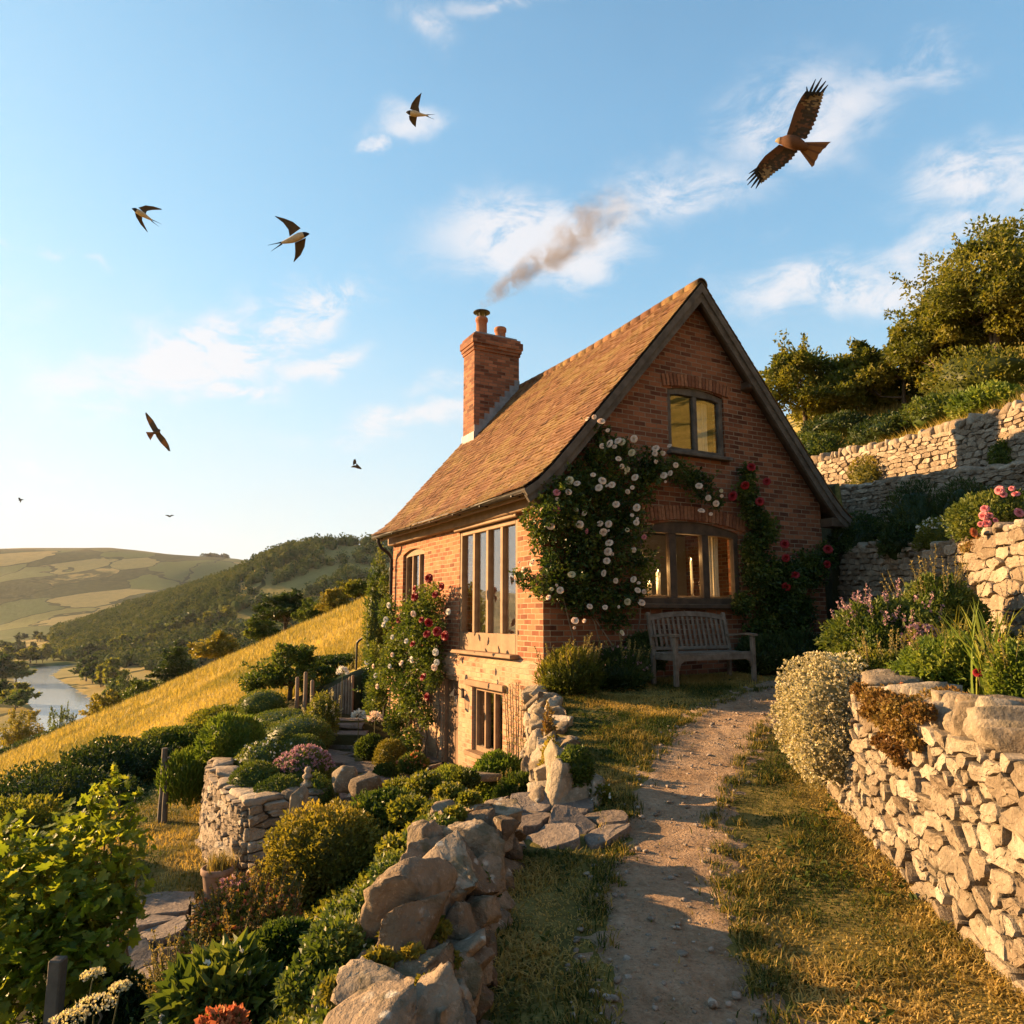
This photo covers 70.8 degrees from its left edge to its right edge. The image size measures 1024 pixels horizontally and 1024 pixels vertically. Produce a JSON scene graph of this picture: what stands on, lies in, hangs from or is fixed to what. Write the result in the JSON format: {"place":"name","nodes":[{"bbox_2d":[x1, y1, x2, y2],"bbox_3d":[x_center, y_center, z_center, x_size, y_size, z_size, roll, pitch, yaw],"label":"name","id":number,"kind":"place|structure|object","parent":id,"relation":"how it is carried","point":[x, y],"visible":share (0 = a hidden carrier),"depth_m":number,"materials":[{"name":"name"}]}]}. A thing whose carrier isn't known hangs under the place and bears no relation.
{"place":"outdoors","nodes":[
{"label":"outdoors","id":0,"kind":"place"},
{"bbox_2d":[0,665,92,747],"bbox_3d":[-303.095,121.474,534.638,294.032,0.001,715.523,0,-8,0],"label":"river","id":1,"kind":"structure","parent":0,"point":[57,694],"depth_m":389.12,"materials":[{"name":"grey liquid"}]},
{"bbox_2d":[17,891,202,1023],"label":"flagstone path","id":2,"kind":"structure","parent":0,"point":[167,912],"depth_m":6.85,"materials":[{"name":"grey stone"}]},
{"bbox_2d":[199,846,241,899],"bbox_3d":[-3.111,3.847,7.683,0.478,0.497,0.576,5,-10,-30],"label":"flower pot","id":3,"kind":"object","parent":2,"relation":"on","point":[214,869],"visible":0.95,"depth_m":7.58,"materials":[{"name":"ceramic"}]},
{"bbox_2d":[0,543,393,731],"bbox_3d":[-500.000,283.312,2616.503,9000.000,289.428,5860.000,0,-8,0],"label":"valley","id":4,"kind":"structure","parent":0,"point":[43,590],"depth_m":1870.65,"materials":[{"name":"green plant"}]},
{"bbox_2d":[47,532,393,670],"bbox_3d":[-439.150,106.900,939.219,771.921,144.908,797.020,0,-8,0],"label":"wood","id":5,"kind":"object","parent":4,"relation":"on","point":[129,617],"visible":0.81,"depth_m":758.26,"materials":[{"name":"green plant"}]},
{"bbox_2d":[0,339,1023,1023],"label":"ground","id":6,"kind":"structure","parent":0,"point":[750,835],"depth_m":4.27,"materials":[{"name":"green plant"}]},
{"bbox_2d":[0,707,46,748],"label":"hill tree","id":7,"kind":"object","parent":6,"relation":"on","point":[19,732],"visible":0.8,"depth_m":120.41,"materials":[{"name":"green plant"}]},
{"bbox_2d":[0,792,89,880],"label":"bramble hedge","id":8,"kind":"object","parent":6,"relation":"on","point":[41,817],"visible":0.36,"depth_m":8.52,"materials":[{"name":"green plant"}]},
{"bbox_2d":[43,956,67,1023],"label":"fence post","id":9,"kind":"object","parent":6,"relation":"on","point":[55,986],"visible":1,"depth_m":4.03,"materials":[{"name":"grey wood"}]},
{"bbox_2d":[0,759,154,821],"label":"bramble hedge","id":10,"kind":"object","parent":6,"relation":"on","point":[55,781],"visible":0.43,"depth_m":12.25,"materials":[{"name":"green plant"}]},
{"bbox_2d":[0,761,156,1023],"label":"grape vine","id":11,"kind":"object","parent":6,"relation":"on","point":[84,930],"visible":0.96,"depth_m":4.63,"materials":[{"name":"green plant"}]},
{"bbox_2d":[22,958,155,1023],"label":"undergrowth","id":12,"kind":"object","parent":6,"relation":"on","point":[134,996],"visible":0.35,"depth_m":4.48,"materials":[{"name":"green plant"}]},
{"bbox_2d":[48,966,147,1023],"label":"cow parsley","id":13,"kind":"object","parent":6,"relation":"on","point":[114,986],"visible":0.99,"depth_m":3.63,"materials":[{"name":"beige plant"}]},
{"bbox_2d":[9,779,207,924],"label":"garden grass","id":14,"kind":"structure","parent":6,"relation":"on","point":[151,816],"depth_m":9.37,"materials":[{"name":"green plant"}]},
{"bbox_2d":[51,733,182,790],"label":"bramble hedge","id":15,"kind":"object","parent":6,"relation":"on","point":[139,757],"visible":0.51,"depth_m":13.56,"materials":[{"name":"green plant"}]},
{"bbox_2d":[131,923,208,1022],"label":"seedhead plant","id":16,"kind":"object","parent":6,"relation":"on","point":[156,972],"visible":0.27,"depth_m":3.95,"materials":[{"name":"brown plant"}]},
{"bbox_2d":[144,640,195,683],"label":"hill tree","id":17,"kind":"object","parent":6,"relation":"on","point":[170,667],"visible":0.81,"depth_m":101.65,"materials":[{"name":"green plant"}]},
{"bbox_2d":[138,722,205,751],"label":"bramble hedge","id":18,"kind":"object","parent":6,"relation":"on","point":[184,736],"visible":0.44,"depth_m":14.96,"materials":[{"name":"green plant"}]},
{"bbox_2d":[153,744,205,809],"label":"shrub","id":19,"kind":"object","parent":6,"relation":"on","point":[185,780],"visible":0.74,"depth_m":10.48,"materials":[{"name":"green plant"}]},
{"bbox_2d":[139,926,284,1023],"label":"leafy clump","id":20,"kind":"object","parent":6,"relation":"on","point":[227,972],"visible":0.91,"depth_m":3.49,"materials":[{"name":"green plant"}]},
{"bbox_2d":[186,630,244,660],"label":"hill tree","id":21,"kind":"object","parent":6,"relation":"on","point":[217,646],"visible":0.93,"depth_m":85.47,"materials":[{"name":"green plant"}]},
{"bbox_2d":[194,1001,251,1023],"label":"red flower clump","id":22,"kind":"object","parent":6,"relation":"on","point":[233,1013],"visible":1,"depth_m":3.02,"materials":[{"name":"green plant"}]},
{"bbox_2d":[192,710,267,765],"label":"clipped shrub","id":23,"kind":"object","parent":6,"relation":"on","point":[223,735],"visible":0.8,"depth_m":10.52,"materials":[{"name":"green plant"}]},
{"bbox_2d":[195,757,266,880],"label":"retaining wall","id":24,"kind":"structure","parent":6,"relation":"on","point":[221,820],"depth_m":8.54,"materials":[{"name":"beige stone"}]},
{"bbox_2d":[175,859,304,960],"bbox_3d":[-1.665,2.633,4.557,0.808,0.771,0.732,0,-8,0],"label":"seed shrub","id":25,"kind":"object","parent":6,"relation":"on","point":[255,904],"visible":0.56,"depth_m":4.49,"materials":[{"name":"brown plant"}]},
{"bbox_2d":[226,759,281,787],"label":"clipped shrub","id":26,"kind":"object","parent":6,"relation":"on","point":[250,773],"visible":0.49,"depth_m":8.75,"materials":[{"name":"green plant"}]},
{"bbox_2d":[236,688,288,716],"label":"clipped shrub","id":27,"kind":"object","parent":6,"relation":"on","point":[253,703],"visible":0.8,"depth_m":15.22,"materials":[{"name":"green plant"}]},
{"bbox_2d":[233,737,299,765],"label":"clipped shrub","id":28,"kind":"object","parent":6,"relation":"on","point":[267,750],"visible":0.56,"depth_m":10.01,"materials":[{"name":"green plant"}]},
{"bbox_2d":[252,587,306,630],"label":"hill tree","id":29,"kind":"object","parent":6,"relation":"on","point":[284,606],"visible":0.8,"depth_m":70.46,"materials":[{"name":"green plant"}]},
{"bbox_2d":[234,786,328,876],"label":"retaining wall","id":30,"kind":"structure","parent":6,"relation":"on","point":[259,821],"depth_m":7.96,"materials":[{"name":"grey stone"}]},
{"bbox_2d":[251,915,313,970],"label":"leafy clump","id":31,"kind":"object","parent":6,"relation":"on","point":[278,937],"visible":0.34,"depth_m":4.01,"materials":[{"name":"green plant"}]},
{"bbox_2d":[237,638,341,700],"bbox_3d":[-5.219,3.929,17.050,2.420,1.883,1.632,3,-9,-23],"label":"tree","id":32,"kind":"object","parent":6,"relation":"on","point":[269,676],"visible":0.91,"depth_m":16.84,"materials":[{"name":"green plant"}]},
{"bbox_2d":[264,714,335,750],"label":"clipped shrub","id":33,"kind":"object","parent":6,"relation":"on","point":[282,729],"visible":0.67,"depth_m":11.56,"materials":[{"name":"green plant"}]},
{"bbox_2d":[272,743,335,782],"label":"clipped shrub","id":34,"kind":"object","parent":6,"relation":"on","point":[314,757],"visible":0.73,"depth_m":9.11,"materials":[{"name":"pink plant"}]},
{"bbox_2d":[300,687,342,746],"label":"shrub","id":35,"kind":"object","parent":6,"relation":"on","point":[321,707],"visible":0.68,"depth_m":13.89,"materials":[{"name":"green plant"}]},
{"bbox_2d":[249,797,399,911],"bbox_3d":[-1.503,2.753,5.857,1.200,0.916,0.985,0,-8,0],"label":"golden bush","id":36,"kind":"object","parent":6,"relation":"on","point":[327,847],"visible":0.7,"depth_m":5.65,"materials":[{"name":"green plant"}]},
{"bbox_2d":[360,542,388,709],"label":"corner shrub","id":37,"kind":"object","parent":6,"relation":"on","point":[372,628],"visible":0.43,"depth_m":16.60,"materials":[{"name":"green plant"}]},
{"bbox_2d":[350,785,418,835],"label":"dark leafy bush","id":38,"kind":"object","parent":6,"relation":"on","point":[374,802],"visible":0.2,"depth_m":6.20,"materials":[{"name":"green plant"}]},
{"bbox_2d":[328,743,441,799],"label":"flagstone yard","id":39,"kind":"structure","parent":6,"relation":"on","point":[340,758],"depth_m":12.55,"materials":[{"name":"grey stone"}]},
{"bbox_2d":[371,738,407,767],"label":"yard shrub","id":40,"kind":"object","parent":39,"relation":"on","point":[389,750],"visible":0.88,"depth_m":12.03,"materials":[{"name":"green plant"}]},
{"bbox_2d":[311,797,525,1023],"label":"boulder wall","id":41,"kind":"structure","parent":6,"relation":"on","point":[425,882],"depth_m":2.92,"materials":[{"name":"stone"}]},
{"bbox_2d":[269,880,445,1016],"bbox_3d":[-0.603,1.820,3.094,0.640,0.281,0.863,0,-8,0],"label":"trailing plant","id":42,"kind":"object","parent":41,"relation":"on","point":[298,976],"visible":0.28,"depth_m":2.81,"materials":[{"name":"green plant"}]},
{"bbox_2d":[287,811,457,1023],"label":"trailing plant","id":43,"kind":"object","parent":41,"relation":"on","point":[328,930],"visible":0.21,"depth_m":2.91,"materials":[{"name":"green plant"}]},
{"bbox_2d":[316,918,464,1008],"bbox_3d":[-0.400,1.667,2.674,0.382,0.182,0.778,-2,-8,12],"label":"creeping plant","id":44,"kind":"object","parent":41,"relation":"on","point":[386,955],"visible":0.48,"depth_m":2.69,"materials":[{"name":"green plant"}]},
{"bbox_2d":[443,790,501,896],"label":"creeping plant","id":45,"kind":"object","parent":41,"relation":"on","point":[467,798],"visible":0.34,"depth_m":4.70,"materials":[{"name":"green plant"}]},
{"bbox_2d":[369,767,483,878],"bbox_3d":[-0.820,2.557,5.927,1.172,0.509,2.750,0,-8,0],"label":"trailing plant","id":46,"kind":"object","parent":6,"relation":"on","point":[425,785],"visible":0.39,"depth_m":6.49,"materials":[{"name":"green plant"}]},
{"bbox_2d":[470,748,521,803],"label":"yard shrub","id":47,"kind":"object","parent":6,"relation":"on","point":[494,761],"visible":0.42,"depth_m":8.11,"materials":[{"name":"green plant"}]},
{"bbox_2d":[490,767,529,798],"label":"yard shrub","id":48,"kind":"object","parent":6,"relation":"on","point":[510,783],"visible":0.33,"depth_m":7.01,"materials":[{"name":"green plant"}]},
{"bbox_2d":[0,342,1023,826],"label":"meadow grass","id":49,"kind":"structure","parent":6,"relation":"on","point":[174,702],"depth_m":35.14,"materials":[{"name":"yellow plant"}]},
{"bbox_2d":[519,683,604,810],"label":"rock terrace wall","id":50,"kind":"structure","parent":6,"relation":"on","point":[553,783],"depth_m":6.52,"materials":[{"name":"stone"}]},
{"bbox_2d":[554,744,595,789],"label":"shrub","id":51,"kind":"object","parent":50,"relation":"on","point":[580,762],"visible":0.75,"depth_m":5.64,"materials":[{"name":"green plant"}]},
{"bbox_2d":[504,792,630,849],"bbox_3d":[0.243,2.274,5.251,1.202,0.250,0.941,0,-8,0],"label":"flagstone landing","id":52,"kind":"object","parent":6,"relation":"on","point":[566,825],"visible":0.59,"depth_m":5.12,"materials":[{"name":"grey stone"}]},
{"bbox_2d":[532,633,606,695],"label":"lavender bush","id":53,"kind":"object","parent":6,"relation":"on","point":[572,670],"visible":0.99,"depth_m":9.37,"materials":[{"name":"green plant"}]},
{"bbox_2d":[127,624,1023,1023],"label":"ground cover","id":54,"kind":"object","parent":6,"relation":"on","point":[281,1014],"visible":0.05,"depth_m":5.08,"materials":[{"name":"green plant"}]},
{"bbox_2d":[371,278,852,768],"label":"brick cottage","id":55,"kind":"structure","parent":6,"relation":"on","point":[654,374],"depth_m":12.34,"materials":[{"name":"brick"}]},
{"bbox_2d":[350,571,450,759],"bbox_3d":[-1.811,2.817,13.195,1.110,3.623,4.647,5,-10,-33],"label":"climbing rose","id":56,"kind":"object","parent":55,"relation":"attached to","point":[416,626],"visible":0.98,"depth_m":13.21,"materials":[{"name":"green plant"}]},
{"bbox_2d":[443,674,458,764],"bbox_3d":[-1.013,3.643,12.613,0.138,1.530,0.720,4,-9,-28],"label":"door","id":57,"kind":"structure","parent":55,"relation":"in","point":[450,714],"depth_m":12.75,"materials":[{"name":"brown wood"}]},
{"bbox_2d":[463,687,502,758],"bbox_3d":[-0.393,3.334,11.332,0.250,1.092,1.244,4,-9,-28],"label":"window","id":58,"kind":"structure","parent":55,"relation":"in","point":[479,749],"depth_m":11.50,"materials":[{"name":"brown wood"}]},
{"bbox_2d":[450,519,518,658],"bbox_3d":[-0.443,1.278,11.823,0.260,2.120,2.244,4,-9,-28],"label":"window","id":59,"kind":"structure","parent":55,"relation":"in","point":[503,645],"depth_m":11.83,"materials":[{"name":"brown wood"}]},
{"bbox_2d":[508,415,724,647],"bbox_3d":[1.878,0.566,10.587,3.742,4.133,1.309,3,-9,-18],"label":"climbing rose","id":60,"kind":"object","parent":55,"relation":"attached to","point":[550,511],"visible":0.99,"depth_m":10.45,"materials":[{"name":"green plant"}]},
{"bbox_2d":[638,522,743,608],"bbox_3d":[2.887,0.849,11.570,2.180,1.396,0.273,4,-9,-28],"label":"window","id":61,"kind":"structure","parent":55,"relation":"in","point":[700,530],"depth_m":11.63,"materials":[{"name":"brown wood"}]},
{"bbox_2d":[667,388,732,461],"bbox_3d":[3.090,-1.476,12.016,1.340,1.186,0.233,4,-9,-28],"label":"window","id":62,"kind":"structure","parent":55,"relation":"in","point":[692,394],"depth_m":12.06,"materials":[{"name":"grey wood"}]},
{"bbox_2d":[728,461,839,645],"bbox_3d":[4.613,0.906,12.319,2.696,3.498,0.955,3,-9,-22],"label":"climbing rose","id":63,"kind":"object","parent":55,"relation":"attached to","point":[783,597],"visible":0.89,"depth_m":12.01,"materials":[{"name":"green plant"}]},
{"bbox_2d":[592,637,656,690],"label":"lavender bush","id":64,"kind":"object","parent":6,"relation":"on","point":[625,667],"visible":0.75,"depth_m":9.83,"materials":[{"name":"green plant"}]},
{"bbox_2d":[645,611,757,686],"bbox_3d":[2.780,1.971,10.534,1.570,1.039,0.672,4,-9,-28],"label":"garden bench","id":65,"kind":"object","parent":6,"relation":"on","point":[679,658],"visible":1,"depth_m":10.58,"materials":[{"name":"wood"}]},
{"bbox_2d":[732,632,796,676],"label":"dark shrub","id":66,"kind":"object","parent":6,"relation":"on","point":[770,656],"visible":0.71,"depth_m":11.17,"materials":[{"name":"green plant"}]},
{"bbox_2d":[771,629,829,670],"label":"dark shrub","id":67,"kind":"object","parent":6,"relation":"on","point":[803,643],"visible":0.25,"depth_m":11.51,"materials":[{"name":"green plant"}]},
{"bbox_2d":[768,650,867,788],"bbox_3d":[2.539,1.637,5.719,0.909,1.075,0.865,0,-8,0],"label":"alyssum mound","id":68,"kind":"object","parent":6,"relation":"on","point":[814,725],"visible":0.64,"depth_m":5.53,"materials":[{"name":"beige plant"}]},
{"bbox_2d":[758,328,878,434],"bbox_3d":[11.150,-4.763,28.156,5.498,4.781,4.854,-2,-8,10],"label":"hawthorn tree","id":69,"kind":"object","parent":6,"relation":"on","point":[787,375],"visible":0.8,"depth_m":27.07,"materials":[{"name":"green plant"}]},
{"bbox_2d":[796,430,848,456],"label":"hillside bush","id":70,"kind":"object","parent":6,"relation":"on","point":[814,443],"visible":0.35,"depth_m":22.41,"materials":[{"name":"green plant"}]},
{"bbox_2d":[800,409,874,439],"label":"hillside bush","id":71,"kind":"object","parent":6,"relation":"on","point":[841,422],"visible":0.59,"depth_m":25.03,"materials":[{"name":"green plant"}]},
{"bbox_2d":[826,510,887,558],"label":"terrace shrub","id":72,"kind":"object","parent":6,"relation":"on","point":[858,530],"visible":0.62,"depth_m":13.06,"materials":[{"name":"green plant"}]},
{"bbox_2d":[818,336,900,408],"bbox_3d":[13.498,-5.015,27.952,3.389,3.332,4.612,-1,-8,4],"label":"hillside tree","id":73,"kind":"object","parent":6,"relation":"on","point":[845,361],"visible":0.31,"depth_m":27.45,"materials":[{"name":"green plant"}]},
{"bbox_2d":[845,453,881,484],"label":"terrace shrub","id":74,"kind":"object","parent":6,"relation":"on","point":[866,472],"visible":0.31,"depth_m":17.13,"materials":[{"name":"green plant"}]},
{"bbox_2d":[847,625,914,673],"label":"garden shrub","id":75,"kind":"object","parent":6,"relation":"on","point":[878,658],"visible":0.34,"depth_m":5.70,"materials":[{"name":"green plant"}]},
{"bbox_2d":[837,539,925,615],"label":"terrace wall","id":76,"kind":"structure","parent":6,"relation":"on","point":[862,565],"depth_m":12.17,"materials":[{"name":"grey stone"}]},
{"bbox_2d":[844,409,918,445],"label":"hillside bush","id":77,"kind":"object","parent":6,"relation":"on","point":[880,427],"visible":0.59,"depth_m":20.01,"materials":[{"name":"green plant"}]},
{"bbox_2d":[813,578,950,666],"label":"catmint shrub","id":78,"kind":"object","parent":6,"relation":"on","point":[881,615],"visible":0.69,"depth_m":6.62,"materials":[{"name":"green plant"}]},
{"bbox_2d":[832,343,937,410],"bbox_3d":[14.212,-4.929,26.041,5.093,3.543,3.564,-6,-10,36],"label":"hillside tree","id":79,"kind":"object","parent":6,"relation":"on","point":[871,374],"visible":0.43,"depth_m":26.04,"materials":[{"name":"green plant"}]},
{"bbox_2d":[875,519,923,559],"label":"terrace shrub","id":80,"kind":"object","parent":6,"relation":"on","point":[892,545],"visible":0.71,"depth_m":11.43,"materials":[{"name":"green plant"}]},
{"bbox_2d":[876,477,943,535],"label":"terrace shrub","id":81,"kind":"object","parent":6,"relation":"on","point":[915,506],"visible":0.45,"depth_m":11.99,"materials":[{"name":"green plant"}]},
{"bbox_2d":[811,393,1023,484],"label":"terrace wall","id":82,"kind":"structure","parent":6,"relation":"on","point":[970,439],"depth_m":15.32,"materials":[{"name":"beige stone"}]},
{"bbox_2d":[823,669,1023,995],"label":"garden wall","id":83,"kind":"structure","parent":6,"relation":"on","point":[941,819],"depth_m":3.70,"materials":[{"name":"stone"}]},
{"bbox_2d":[849,681,938,769],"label":"creeping plant","id":84,"kind":"object","parent":83,"relation":"on","point":[896,715],"visible":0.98,"depth_m":4.33,"materials":[{"name":"orange plant"}]},
{"bbox_2d":[891,388,967,429],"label":"hillside bush","id":85,"kind":"object","parent":6,"relation":"on","point":[922,412],"visible":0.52,"depth_m":18.69,"materials":[{"name":"green plant"}]},
{"bbox_2d":[840,461,1023,526],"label":"terrace wall","id":86,"kind":"structure","parent":6,"relation":"on","point":[868,497],"depth_m":13.20,"materials":[{"name":"grey stone"}]},
{"bbox_2d":[911,516,962,551],"bbox_3d":[6.431,0.385,10.552,1.050,0.717,0.909,0,-8,0],"label":"flowering mound","id":87,"kind":"object","parent":6,"relation":"on","point":[933,530],"visible":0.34,"depth_m":10.50,"materials":[{"name":"green plant"}]},
{"bbox_2d":[880,542,995,636],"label":"garden shrub","id":88,"kind":"object","parent":6,"relation":"on","point":[947,591],"visible":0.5,"depth_m":7.12,"materials":[{"name":"green plant"}]},
{"bbox_2d":[882,618,999,692],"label":"garden shrub","id":89,"kind":"object","parent":6,"relation":"on","point":[926,658],"visible":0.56,"depth_m":5.12,"materials":[{"name":"green plant"}]},
{"bbox_2d":[877,262,1019,379],"bbox_3d":[14.393,-5.316,24.015,3.881,5.110,4.255,-2,-9,15],"label":"hillside tree","id":90,"kind":"object","parent":6,"relation":"on","point":[906,355],"visible":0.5,"depth_m":23.46,"materials":[{"name":"green plant"}]},
{"bbox_2d":[883,208,1023,330],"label":"hillside tree","id":91,"kind":"object","parent":6,"relation":"on","point":[1013,226],"visible":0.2,"depth_m":23.38,"materials":[{"name":"green plant"}]},
{"bbox_2d":[901,597,1023,694],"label":"poppy clump","id":92,"kind":"object","parent":6,"relation":"on","point":[976,671],"visible":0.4,"depth_m":4.92,"materials":[{"name":"green plant"}]},
{"bbox_2d":[930,474,994,522],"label":"terrace shrub","id":93,"kind":"object","parent":6,"relation":"on","point":[956,495],"visible":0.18,"depth_m":11.09,"materials":[{"name":"green plant"}]},
{"bbox_2d":[902,221,1023,355],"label":"hillside tree","id":94,"kind":"object","parent":6,"relation":"on","point":[961,290],"visible":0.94,"depth_m":21.62,"materials":[{"name":"green plant"}]},
{"bbox_2d":[916,342,1023,394],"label":"hillside bush","id":95,"kind":"object","parent":6,"relation":"on","point":[968,370],"visible":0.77,"depth_m":19.05,"materials":[{"name":"green plant"}]},
{"bbox_2d":[921,519,1023,635],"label":"terrace wall","id":96,"kind":"structure","parent":6,"relation":"on","point":[998,550],"depth_m":7.69,"materials":[{"name":"beige stone"}]},
{"bbox_2d":[940,486,1023,542],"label":"rose bush","id":97,"kind":"object","parent":96,"relation":"on","point":[974,517],"visible":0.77,"depth_m":8.20,"materials":[{"name":"green plant"}]},
{"bbox_2d":[942,379,1023,421],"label":"hillside bush","id":98,"kind":"object","parent":6,"relation":"on","point":[972,398],"visible":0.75,"depth_m":16.19,"materials":[{"name":"green plant"}]},
{"bbox_2d":[974,614,1023,697],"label":"garden shrub","id":99,"kind":"object","parent":6,"relation":"on","point":[1002,673],"visible":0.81,"depth_m":4.05,"materials":[{"name":"green plant"}]},
{"bbox_2d":[0,0,1023,559],"label":"sky","id":100,"kind":"structure","parent":0,"point":[578,165],"materials":[{"name":"blue"}]},
{"bbox_2d":[553,680,824,1023],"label":"path","id":101,"kind":"structure","parent":0,"point":[660,896],"depth_m":4.11,"materials":[{"name":"beige gravel"}]},
{"bbox_2d":[747,78,829,187],"bbox_3d":[4.022,-5.352,10.353,0.500,1.024,1.275,6,-10,-36],"label":"red kite","id":102,"kind":"object","parent":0,"point":[803,120],"visible":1,"depth_m":10.19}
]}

